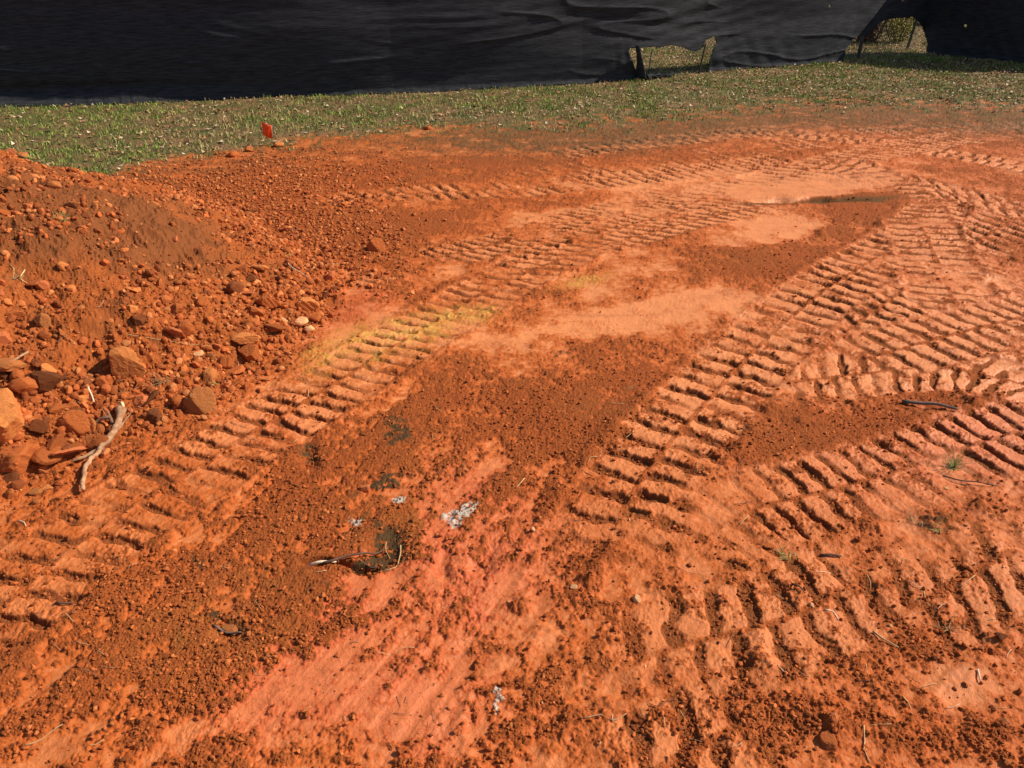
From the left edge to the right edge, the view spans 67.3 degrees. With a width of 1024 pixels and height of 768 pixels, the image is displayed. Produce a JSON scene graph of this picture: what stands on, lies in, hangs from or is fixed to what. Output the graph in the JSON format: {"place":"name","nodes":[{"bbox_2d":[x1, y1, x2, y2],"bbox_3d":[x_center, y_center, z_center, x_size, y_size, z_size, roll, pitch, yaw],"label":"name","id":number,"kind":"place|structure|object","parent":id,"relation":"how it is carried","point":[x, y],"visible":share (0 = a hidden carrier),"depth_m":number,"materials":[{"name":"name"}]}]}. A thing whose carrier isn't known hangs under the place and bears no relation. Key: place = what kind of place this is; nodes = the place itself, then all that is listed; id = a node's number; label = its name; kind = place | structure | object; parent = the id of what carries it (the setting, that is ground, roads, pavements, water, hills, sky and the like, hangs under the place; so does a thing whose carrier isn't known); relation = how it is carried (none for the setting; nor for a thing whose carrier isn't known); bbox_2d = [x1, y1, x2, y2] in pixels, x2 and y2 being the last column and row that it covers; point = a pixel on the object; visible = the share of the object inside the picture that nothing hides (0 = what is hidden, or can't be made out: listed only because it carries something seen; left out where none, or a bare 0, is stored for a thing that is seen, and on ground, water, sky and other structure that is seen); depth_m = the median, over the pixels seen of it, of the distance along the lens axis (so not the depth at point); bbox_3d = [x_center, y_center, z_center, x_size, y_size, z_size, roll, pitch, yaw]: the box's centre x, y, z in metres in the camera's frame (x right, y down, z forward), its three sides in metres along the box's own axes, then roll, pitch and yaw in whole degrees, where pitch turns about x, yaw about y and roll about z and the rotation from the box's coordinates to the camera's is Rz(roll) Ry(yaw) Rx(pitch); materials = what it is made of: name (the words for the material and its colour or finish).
{"place":"outdoors","nodes":[
{"label":"outdoors","id":0,"kind":"place"},
{"bbox_2d":[0,5,1023,767],"bbox_3d":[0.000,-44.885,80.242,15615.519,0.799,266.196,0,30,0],"label":"ground","id":1,"kind":"structure","parent":0,"point":[682,305],"depth_m":2.84,"materials":[{"name":"soil"}]},
{"bbox_2d":[0,372,8,379],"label":"dirt clod","id":2,"kind":"object","parent":1,"relation":"on","point":[4,376],"visible":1,"depth_m":2.85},
{"bbox_2d":[0,209,10,215],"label":"dirt clod","id":3,"kind":"object","parent":1,"relation":"on","point":[3,212],"visible":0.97,"depth_m":3.41,"materials":[{"name":"soil"}]},
{"bbox_2d":[0,331,11,344],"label":"dirt clod","id":4,"kind":"object","parent":1,"relation":"on","point":[5,337],"visible":1,"depth_m":2.94,"materials":[{"name":"soil"}]},
{"bbox_2d":[1,471,19,482],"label":"dirt clod","id":5,"kind":"object","parent":1,"relation":"on","point":[7,477],"visible":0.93,"depth_m":2.59,"materials":[{"name":"soil"}]},
{"bbox_2d":[0,357,26,371],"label":"boulder","id":6,"kind":"object","parent":1,"relation":"on","point":[7,364],"visible":0.99,"depth_m":2.85,"materials":[{"name":"stone"}]},
{"bbox_2d":[4,310,25,317],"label":"boulder","id":7,"kind":"object","parent":1,"relation":"on","point":[17,313],"visible":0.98,"depth_m":3.04,"materials":[{"name":"stone"}]},
{"bbox_2d":[9,369,24,380],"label":"dirt clod","id":8,"kind":"object","parent":1,"relation":"on","point":[15,374],"visible":0.62,"depth_m":2.84,"materials":[{"name":"soil"}]},
{"bbox_2d":[8,376,37,393],"bbox_3d":[-1.799,0.005,2.852,0.113,0.082,0.100,-9,21,-7],"label":"boulder","id":9,"kind":"object","parent":1,"relation":"on","point":[27,384],"visible":0.88,"depth_m":2.81,"materials":[{"name":"stone"}]},
{"bbox_2d":[17,152,28,158],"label":"flat stone","id":10,"kind":"object","parent":1,"relation":"on","point":[21,155],"visible":0.94,"depth_m":6.52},
{"bbox_2d":[26,279,39,285],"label":"boulder","id":11,"kind":"object","parent":1,"relation":"on","point":[33,282],"visible":0.89,"depth_m":3.17,"materials":[{"name":"stone"}]},
{"bbox_2d":[25,415,42,423],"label":"boulder","id":12,"kind":"object","parent":1,"relation":"on","point":[34,416],"visible":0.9,"depth_m":2.75,"materials":[{"name":"stone"}]},
{"bbox_2d":[27,488,42,495],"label":"pebble","id":13,"kind":"object","parent":1,"relation":"on","point":[34,491],"visible":1,"depth_m":2.56,"materials":[{"name":"stone"}]},
{"bbox_2d":[27,419,47,433],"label":"boulder","id":14,"kind":"object","parent":1,"relation":"on","point":[39,426],"visible":0.98,"depth_m":2.72,"materials":[{"name":"stone"}]},
{"bbox_2d":[33,313,50,327],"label":"dirt clod","id":15,"kind":"object","parent":1,"relation":"on","point":[42,320],"visible":1,"depth_m":3.04,"materials":[{"name":"soil"}]},
{"bbox_2d":[35,280,49,289],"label":"dirt clod","id":16,"kind":"object","parent":1,"relation":"on","point":[44,284],"visible":1,"depth_m":3.19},
{"bbox_2d":[25,371,64,392],"bbox_3d":[-1.762,-0.009,2.899,0.150,0.084,0.118,8,10,30],"label":"boulder","id":17,"kind":"object","parent":1,"relation":"on","point":[46,381],"visible":0.81,"depth_m":2.85,"materials":[{"name":"stone"}]},
{"bbox_2d":[40,484,52,490],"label":"pebble","id":18,"kind":"object","parent":1,"relation":"on","point":[46,487],"visible":1,"depth_m":2.58,"materials":[{"name":"stone"}]},
{"bbox_2d":[30,444,63,465],"bbox_3d":[-1.627,0.249,2.689,0.117,0.059,0.109,25,33,20],"label":"boulder","id":19,"kind":"object","parent":1,"relation":"on","point":[40,455],"visible":0.85,"depth_m":2.65,"materials":[{"name":"stone"}]},
{"bbox_2d":[40,363,56,372],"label":"dirt clod","id":20,"kind":"object","parent":1,"relation":"on","point":[46,367],"visible":0.48,"depth_m":2.90,"materials":[{"name":"soil"}]},
{"bbox_2d":[46,351,56,356],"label":"dirt clod","id":21,"kind":"object","parent":1,"relation":"on","point":[50,353],"visible":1,"depth_m":2.96,"materials":[{"name":"soil"}]},
{"bbox_2d":[46,181,61,188],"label":"boulder","id":22,"kind":"object","parent":1,"relation":"on","point":[54,184],"visible":0.99,"depth_m":3.76,"materials":[{"name":"stone"}]},
{"bbox_2d":[46,433,65,450],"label":"dirt clod","id":23,"kind":"object","parent":1,"relation":"on","point":[58,440],"visible":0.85,"depth_m":2.69,"materials":[{"name":"soil"}]},
{"bbox_2d":[49,403,70,413],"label":"boulder","id":24,"kind":"object","parent":1,"relation":"on","point":[55,408],"visible":1,"depth_m":2.81,"materials":[{"name":"stone"}]},
{"bbox_2d":[57,261,67,270],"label":"dirt clod","id":25,"kind":"object","parent":1,"relation":"on","point":[61,265],"visible":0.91,"depth_m":3.26,"materials":[{"name":"soil"}]},
{"bbox_2d":[48,446,86,455],"bbox_3d":[-1.581,0.242,2.736,0.123,0.019,0.186,-15,1,-2],"label":"stone slab","id":26,"kind":"object","parent":1,"relation":"on","point":[72,450],"depth_m":2.68,"materials":[{"name":"stone"}]},
{"bbox_2d":[61,444,75,458],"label":"dirt clod","id":27,"kind":"object","parent":1,"relation":"on","point":[70,455],"visible":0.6,"depth_m":2.72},
{"bbox_2d":[65,201,79,208],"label":"flat stone","id":28,"kind":"object","parent":1,"relation":"on","point":[75,204],"visible":0.97,"depth_m":3.57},
{"bbox_2d":[67,402,78,408],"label":"dirt clod","id":29,"kind":"object","parent":1,"relation":"on","point":[72,405],"visible":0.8,"depth_m":2.83,"materials":[{"name":"soil"}]},
{"bbox_2d":[57,410,90,435],"bbox_3d":[-1.590,0.144,2.803,0.108,0.104,0.095,-5,30,-9],"label":"boulder","id":30,"kind":"object","parent":1,"relation":"on","point":[76,421],"visible":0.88,"depth_m":2.78,"materials":[{"name":"stone"}]},
{"bbox_2d":[77,395,86,401],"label":"dirt clod","id":31,"kind":"object","parent":1,"relation":"on","point":[81,398],"visible":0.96,"depth_m":2.87,"materials":[{"name":"soil"}]},
{"bbox_2d":[80,375,93,385],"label":"dirt clod","id":32,"kind":"object","parent":1,"relation":"on","point":[86,381],"visible":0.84,"depth_m":2.93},
{"bbox_2d":[89,418,95,433],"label":"dirt clod","id":33,"kind":"object","parent":1,"relation":"on","point":[93,424],"visible":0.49,"depth_m":2.81,"materials":[{"name":"soil"}]},
{"bbox_2d":[84,435,110,451],"bbox_3d":[-1.502,0.228,2.797,0.107,0.062,0.070,-30,-2,5],"label":"dirt clod","id":34,"kind":"object","parent":1,"relation":"on","point":[93,445],"visible":0.65,"depth_m":2.77,"materials":[{"name":"soil"}]},
{"bbox_2d":[71,402,131,490],"bbox_3d":[-1.497,0.216,2.722,0.169,0.102,0.444,0,30,0],"label":"branch","id":35,"kind":"object","parent":1,"relation":"on","point":[120,411],"visible":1,"depth_m":2.80,"materials":[{"name":"brown wood"}]},
{"bbox_2d":[92,407,110,421],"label":"dirt clod","id":36,"kind":"object","parent":1,"relation":"on","point":[97,414],"visible":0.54,"depth_m":2.86,"materials":[{"name":"soil"}]},
{"bbox_2d":[95,375,108,386],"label":"dirt clod","id":37,"kind":"object","parent":1,"relation":"on","point":[100,381],"visible":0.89,"depth_m":2.95,"materials":[{"name":"soil"}]},
{"bbox_2d":[126,427,133,435],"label":"dirt clod","id":38,"kind":"object","parent":1,"relation":"on","point":[130,430],"visible":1,"depth_m":2.86,"materials":[{"name":"soil"}]},
{"bbox_2d":[126,305,137,313],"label":"dirt clod","id":39,"kind":"object","parent":1,"relation":"on","point":[132,308],"visible":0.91,"depth_m":3.18,"materials":[{"name":"soil"}]},
{"bbox_2d":[133,395,147,406],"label":"dirt clod","id":40,"kind":"object","parent":1,"relation":"on","point":[140,400],"visible":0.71,"depth_m":2.94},
{"bbox_2d":[141,389,158,406],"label":"dirt clod","id":41,"kind":"object","parent":1,"relation":"on","point":[153,395],"visible":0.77,"depth_m":2.95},
{"bbox_2d":[147,408,161,424],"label":"dirt clod","id":42,"kind":"object","parent":1,"relation":"on","point":[154,415],"visible":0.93,"depth_m":2.90,"materials":[{"name":"soil"}]},
{"bbox_2d":[148,372,182,387],"bbox_3d":[-1.385,-0.032,3.041,0.164,0.044,0.137,0,30,0],"label":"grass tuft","id":43,"kind":"object","parent":1,"relation":"on","point":[156,379],"visible":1,"depth_m":3.04,"materials":[{"name":"plant"}]},
{"bbox_2d":[162,327,184,337],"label":"dirt clod","id":44,"kind":"object","parent":1,"relation":"on","point":[173,331],"visible":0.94,"depth_m":3.18,"materials":[{"name":"soil"}]},
{"bbox_2d":[168,394,183,408],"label":"dirt clod","id":45,"kind":"object","parent":1,"relation":"on","point":[176,401],"visible":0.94,"depth_m":2.98,"materials":[{"name":"soil"}]},
{"bbox_2d":[170,302,182,315],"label":"dirt clod","id":46,"kind":"object","parent":1,"relation":"on","point":[176,308],"visible":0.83,"depth_m":3.31,"materials":[{"name":"soil"}]},
{"bbox_2d":[0,149,355,516],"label":"mound rubble","id":47,"kind":"object","parent":1,"relation":"on","point":[164,298],"visible":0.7,"depth_m":3.42,"materials":[{"name":"soil"}]},
{"bbox_2d":[0,388,24,444],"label":"boulder","id":48,"kind":"object","parent":47,"relation":"on","point":[12,421],"visible":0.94,"depth_m":2.64,"materials":[{"name":"stone"}]},
{"bbox_2d":[0,443,39,474],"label":"boulder","id":49,"kind":"object","parent":47,"relation":"on","point":[17,459],"visible":0.88,"depth_m":2.61,"materials":[{"name":"stone"}]},
{"bbox_2d":[109,346,145,378],"bbox_3d":[-1.510,-0.087,3.023,0.123,0.153,0.088,-9,31,-15],"label":"boulder","id":50,"kind":"object","parent":47,"relation":"on","point":[125,361],"visible":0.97,"depth_m":2.99,"materials":[{"name":"stone"}]},
{"bbox_2d":[130,315,145,325],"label":"dirt clod","id":51,"kind":"object","parent":47,"relation":"on","point":[138,320],"visible":1,"depth_m":3.15,"materials":[{"name":"soil"}]},
{"bbox_2d":[176,319,194,337],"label":"dirt clod","id":52,"kind":"object","parent":1,"relation":"on","point":[185,327],"visible":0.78,"depth_m":3.22,"materials":[{"name":"soil"}]},
{"bbox_2d":[192,350,203,356],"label":"pale stone","id":53,"kind":"object","parent":1,"relation":"on","point":[200,353],"visible":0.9,"depth_m":3.21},
{"bbox_2d":[183,386,216,414],"bbox_3d":[-1.215,0.070,3.016,0.127,0.121,0.130,0,36,-6],"label":"boulder","id":54,"kind":"object","parent":1,"relation":"on","point":[198,400],"visible":0.86,"depth_m":2.98,"materials":[{"name":"stone"}]},
{"bbox_2d":[195,296,210,306],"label":"dirt clod","id":55,"kind":"object","parent":1,"relation":"on","point":[202,301],"visible":0.87,"depth_m":3.42,"materials":[{"name":"soil"}]},
{"bbox_2d":[203,367,217,384],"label":"dirt clod","id":56,"kind":"object","parent":1,"relation":"on","point":[210,374],"visible":0.96,"depth_m":3.12,"materials":[{"name":"soil"}]},
{"bbox_2d":[218,356,233,368],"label":"dirt clod","id":57,"kind":"object","parent":1,"relation":"on","point":[226,362],"visible":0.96,"depth_m":3.24,"materials":[{"name":"soil"}]},
{"bbox_2d":[212,624,241,633],"bbox_3d":[-0.766,0.661,2.065,0.086,0.015,0.013,8,31,13],"label":"twig","id":58,"kind":"object","parent":1,"relation":"on","point":[216,627],"visible":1,"depth_m":2.06,"materials":[{"name":"grey wood"}]},
{"bbox_2d":[222,623,237,631],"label":"pebble","id":59,"kind":"object","parent":1,"relation":"on","point":[226,627],"visible":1,"depth_m":2.07,"materials":[{"name":"stone"}]},
{"bbox_2d":[226,151,238,156],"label":"boulder","id":60,"kind":"object","parent":1,"relation":"on","point":[233,154],"visible":0.9,"depth_m":6.55,"materials":[{"name":"stone"}]},
{"bbox_2d":[226,281,243,293],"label":"dirt clod","id":61,"kind":"object","parent":1,"relation":"on","point":[234,286],"visible":0.94,"depth_m":3.60,"materials":[{"name":"soil"}]},
{"bbox_2d":[228,364,244,374],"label":"boulder","id":62,"kind":"object","parent":1,"relation":"on","point":[240,368],"visible":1,"depth_m":3.23,"materials":[{"name":"stone"}]},
{"bbox_2d":[237,265,247,272],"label":"dirt clod","id":63,"kind":"object","parent":1,"relation":"on","point":[243,268],"visible":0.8,"depth_m":3.80,"materials":[{"name":"soil"}]},
{"bbox_2d":[231,332,260,344],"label":"boulder","id":64,"kind":"object","parent":1,"relation":"on","point":[243,338],"visible":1,"depth_m":3.34,"materials":[{"name":"stone"}]},
{"bbox_2d":[238,344,260,361],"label":"boulder","id":65,"kind":"object","parent":1,"relation":"on","point":[247,352],"visible":0.96,"depth_m":3.32,"materials":[{"name":"stone"}]},
{"bbox_2d":[245,274,255,281],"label":"dirt clod","id":66,"kind":"object","parent":1,"relation":"on","point":[250,277],"visible":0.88,"depth_m":3.76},
{"bbox_2d":[246,306,264,315],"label":"flat stone","id":67,"kind":"object","parent":1,"relation":"on","point":[252,310],"visible":0.94,"depth_m":3.53,"materials":[{"name":"stone"}]},
{"bbox_2d":[250,265,269,269],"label":"flat stone","id":68,"kind":"object","parent":1,"relation":"on","point":[261,267],"visible":1,"depth_m":3.83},
{"bbox_2d":[261,122,272,144],"bbox_3d":[-2.193,-2.222,6.902,0.103,0.250,0.025,4,30,6],"label":"marker flag","id":69,"kind":"object","parent":1,"relation":"on","point":[267,131],"visible":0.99,"depth_m":6.88,"materials":[{"name":"plastic"}]},
{"bbox_2d":[255,297,280,308],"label":"flat stone","id":70,"kind":"object","parent":1,"relation":"on","point":[271,303],"visible":0.94,"depth_m":3.61,"materials":[{"name":"stone"}]},
{"bbox_2d":[264,323,286,330],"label":"boulder","id":71,"kind":"object","parent":1,"relation":"on","point":[276,326],"visible":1,"depth_m":3.48,"materials":[{"name":"stone"}]},
{"bbox_2d":[108,146,450,297],"bbox_3d":[-1.852,-1.296,5.420,2.985,0.067,3.410,0,30,0],"label":"soil rubble","id":72,"kind":"object","parent":1,"relation":"on","point":[324,240],"visible":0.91,"depth_m":5.45,"materials":[{"name":"soil"}]},
{"bbox_2d":[294,316,307,326],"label":"pale stone","id":73,"kind":"object","parent":1,"relation":"on","point":[301,321],"visible":0.88,"depth_m":3.65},
{"bbox_2d":[295,297,319,311],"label":"boulder","id":74,"kind":"object","parent":1,"relation":"on","point":[306,304],"visible":0.95,"depth_m":3.75,"materials":[{"name":"stone"}]},
{"bbox_2d":[303,325,314,331],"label":"pale stone","id":75,"kind":"object","parent":1,"relation":"on","point":[309,328],"visible":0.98,"depth_m":3.63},
{"bbox_2d":[309,313,322,321],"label":"boulder","id":76,"kind":"object","parent":1,"relation":"on","point":[316,317],"visible":0.94,"depth_m":3.71,"materials":[{"name":"stone"}]},
{"bbox_2d":[308,560,335,565],"bbox_3d":[-0.563,0.529,2.280,0.082,0.024,0.017,-6,31,-10],"label":"root","id":77,"kind":"object","parent":1,"relation":"on","point":[315,563],"visible":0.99,"depth_m":2.27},
{"bbox_2d":[325,271,334,280],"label":"dirt clod","id":78,"kind":"object","parent":1,"relation":"on","point":[330,275],"visible":0.95,"depth_m":4.12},
{"bbox_2d":[322,546,387,564],"bbox_3d":[-0.466,0.513,2.304,0.200,0.031,0.026,-14,33,-22],"label":"root","id":79,"kind":"object","parent":1,"relation":"on","point":[338,558],"visible":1,"depth_m":2.28,"materials":[{"name":"brown plant"}]},
{"bbox_2d":[359,484,369,491],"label":"boulder","id":80,"kind":"object","parent":1,"relation":"on","point":[364,488],"visible":1,"depth_m":2.58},
{"bbox_2d":[366,238,385,251],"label":"rock","id":81,"kind":"object","parent":1,"relation":"on","point":[375,245],"visible":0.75,"depth_m":4.52,"materials":[{"name":"stone"}]},
{"bbox_2d":[0,17,1023,174],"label":"grass","id":82,"kind":"structure","parent":1,"relation":"on","point":[643,103],"depth_m":8.68,"materials":[{"name":"plant"}]},
{"bbox_2d":[0,109,1023,767],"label":"soil crumbs","id":83,"kind":"object","parent":1,"relation":"on","point":[300,641],"visible":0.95,"depth_m":2.11,"materials":[{"name":"soil"}]},
{"bbox_2d":[0,17,1023,168],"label":"fallen leaves","id":84,"kind":"object","parent":1,"relation":"on","point":[635,56],"visible":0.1,"depth_m":9.21,"materials":[{"name":"plant"}]},
{"bbox_2d":[583,713,626,720],"bbox_3d":[0.222,0.791,1.830,0.108,0.012,0.020,-2,30,-3],"label":"root","id":85,"kind":"object","parent":1,"relation":"on","point":[603,715],"visible":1,"depth_m":1.83,"materials":[{"name":"brown wood"}]},
{"bbox_2d":[632,594,640,602],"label":"pebble","id":86,"kind":"object","parent":1,"relation":"on","point":[636,598],"visible":1,"depth_m":2.14,"materials":[{"name":"stone"}]},
{"bbox_2d":[698,44,706,73],"bbox_3d":[2.608,-4.441,10.570,0.085,0.434,0.027,0,30,0],"label":"stake","id":87,"kind":"object","parent":1,"relation":"on","point":[702,59],"visible":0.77,"depth_m":10.55,"materials":[{"name":"brown wood"}]},
{"bbox_2d":[764,543,774,548],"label":"flat stone","id":88,"kind":"object","parent":1,"relation":"on","point":[769,545],"visible":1,"depth_m":2.33,"materials":[{"name":"stone"}]},
{"bbox_2d":[775,541,802,560],"bbox_3d":[0.824,0.495,2.300,0.094,0.035,0.084,0,30,0],"label":"grass tuft","id":89,"kind":"object","parent":1,"relation":"on","point":[784,555],"visible":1,"depth_m":2.30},
{"bbox_2d":[680,0,919,61],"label":"chain link fence","id":90,"kind":"object","parent":1,"relation":"on","point":[858,52],"visible":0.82,"depth_m":12.04,"materials":[{"name":"metal"}]},
{"bbox_2d":[0,0,930,107],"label":"privacy screen","id":91,"kind":"object","parent":90,"relation":"attached to","point":[77,52],"visible":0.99,"depth_m":8.96,"materials":[{"name":"fabric"}]},
{"bbox_2d":[818,730,837,751],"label":"boulder","id":92,"kind":"object","parent":1,"relation":"on","point":[827,740],"visible":0.99,"depth_m":1.77,"materials":[{"name":"stone"}]},
{"bbox_2d":[819,553,841,556],"bbox_3d":[0.955,0.513,2.307,0.064,0.015,0.008,3,30,5],"label":"stick","id":93,"kind":"object","parent":1,"relation":"on","point":[828,554],"visible":1,"depth_m":2.30,"materials":[{"name":"wood"}]},
{"bbox_2d":[863,725,869,762],"bbox_3d":[0.812,0.826,1.769,0.011,0.017,0.089,6,31,11],"label":"root","id":94,"kind":"object","parent":1,"relation":"on","point":[864,741],"visible":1,"depth_m":1.78,"materials":[{"name":"wood"}]},
{"bbox_2d":[855,17,907,42],"bbox_3d":[6.366,-6.498,13.667,1.169,0.875,1.056,0,30,0],"label":"shrub","id":95,"kind":"object","parent":1,"relation":"on","point":[871,33],"visible":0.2,"depth_m":13.65,"materials":[{"name":"green plant"}]},
{"bbox_2d":[872,630,898,647],"bbox_3d":[0.984,0.674,2.029,0.010,0.008,0.071,-22,36,-32],"label":"stem","id":96,"kind":"object","parent":1,"relation":"on","point":[874,632],"visible":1,"depth_m":2.03,"materials":[{"name":"plant"}]},
{"bbox_2d":[880,0,914,42],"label":"shrub","id":97,"kind":"object","parent":1,"relation":"on","point":[899,34],"visible":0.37,"depth_m":13.66,"materials":[{"name":"green plant"}]},
{"bbox_2d":[906,19,917,49],"bbox_3d":[6.700,-6.191,12.639,0.144,1.503,0.076,0,30,0],"label":"stake","id":98,"kind":"object","parent":1,"relation":"on","point":[911,35],"visible":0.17,"depth_m":12.85,"materials":[{"name":"green paint"}]},
{"bbox_2d":[902,399,957,409],"bbox_3d":[1.650,0.081,3.041,0.199,0.022,0.020,10,32,17],"label":"stick","id":99,"kind":"object","parent":1,"relation":"on","point":[925,403],"visible":1,"depth_m":3.04,"materials":[{"name":"grey wood"}]},
{"bbox_2d":[935,444,978,477],"bbox_3d":[1.558,0.252,2.673,0.191,0.101,0.154,0,30,0],"label":"grass tuft","id":100,"kind":"object","parent":1,"relation":"on","point":[953,466],"visible":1,"depth_m":2.69,"materials":[{"name":"plant"}]},
{"bbox_2d":[942,475,996,485],"bbox_3d":[1.552,0.330,2.610,0.164,0.017,0.017,14,33,22],"label":"twig","id":101,"kind":"object","parent":1,"relation":"on","point":[967,480],"visible":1,"depth_m":2.61,"materials":[{"name":"wood"}]},
{"bbox_2d":[994,632,1007,639],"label":"boulder","id":102,"kind":"object","parent":1,"relation":"on","point":[1000,636],"visible":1,"depth_m":2.02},
{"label":"chain link fence","id":103,"kind":"object","parent":1,"relation":"on","visible":0},
{"bbox_2d":[922,0,1023,63],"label":"privacy screen","id":104,"kind":"object","parent":103,"relation":"attached to","point":[994,29],"visible":0.98,"depth_m":11.76,"materials":[{"name":"fabric"}]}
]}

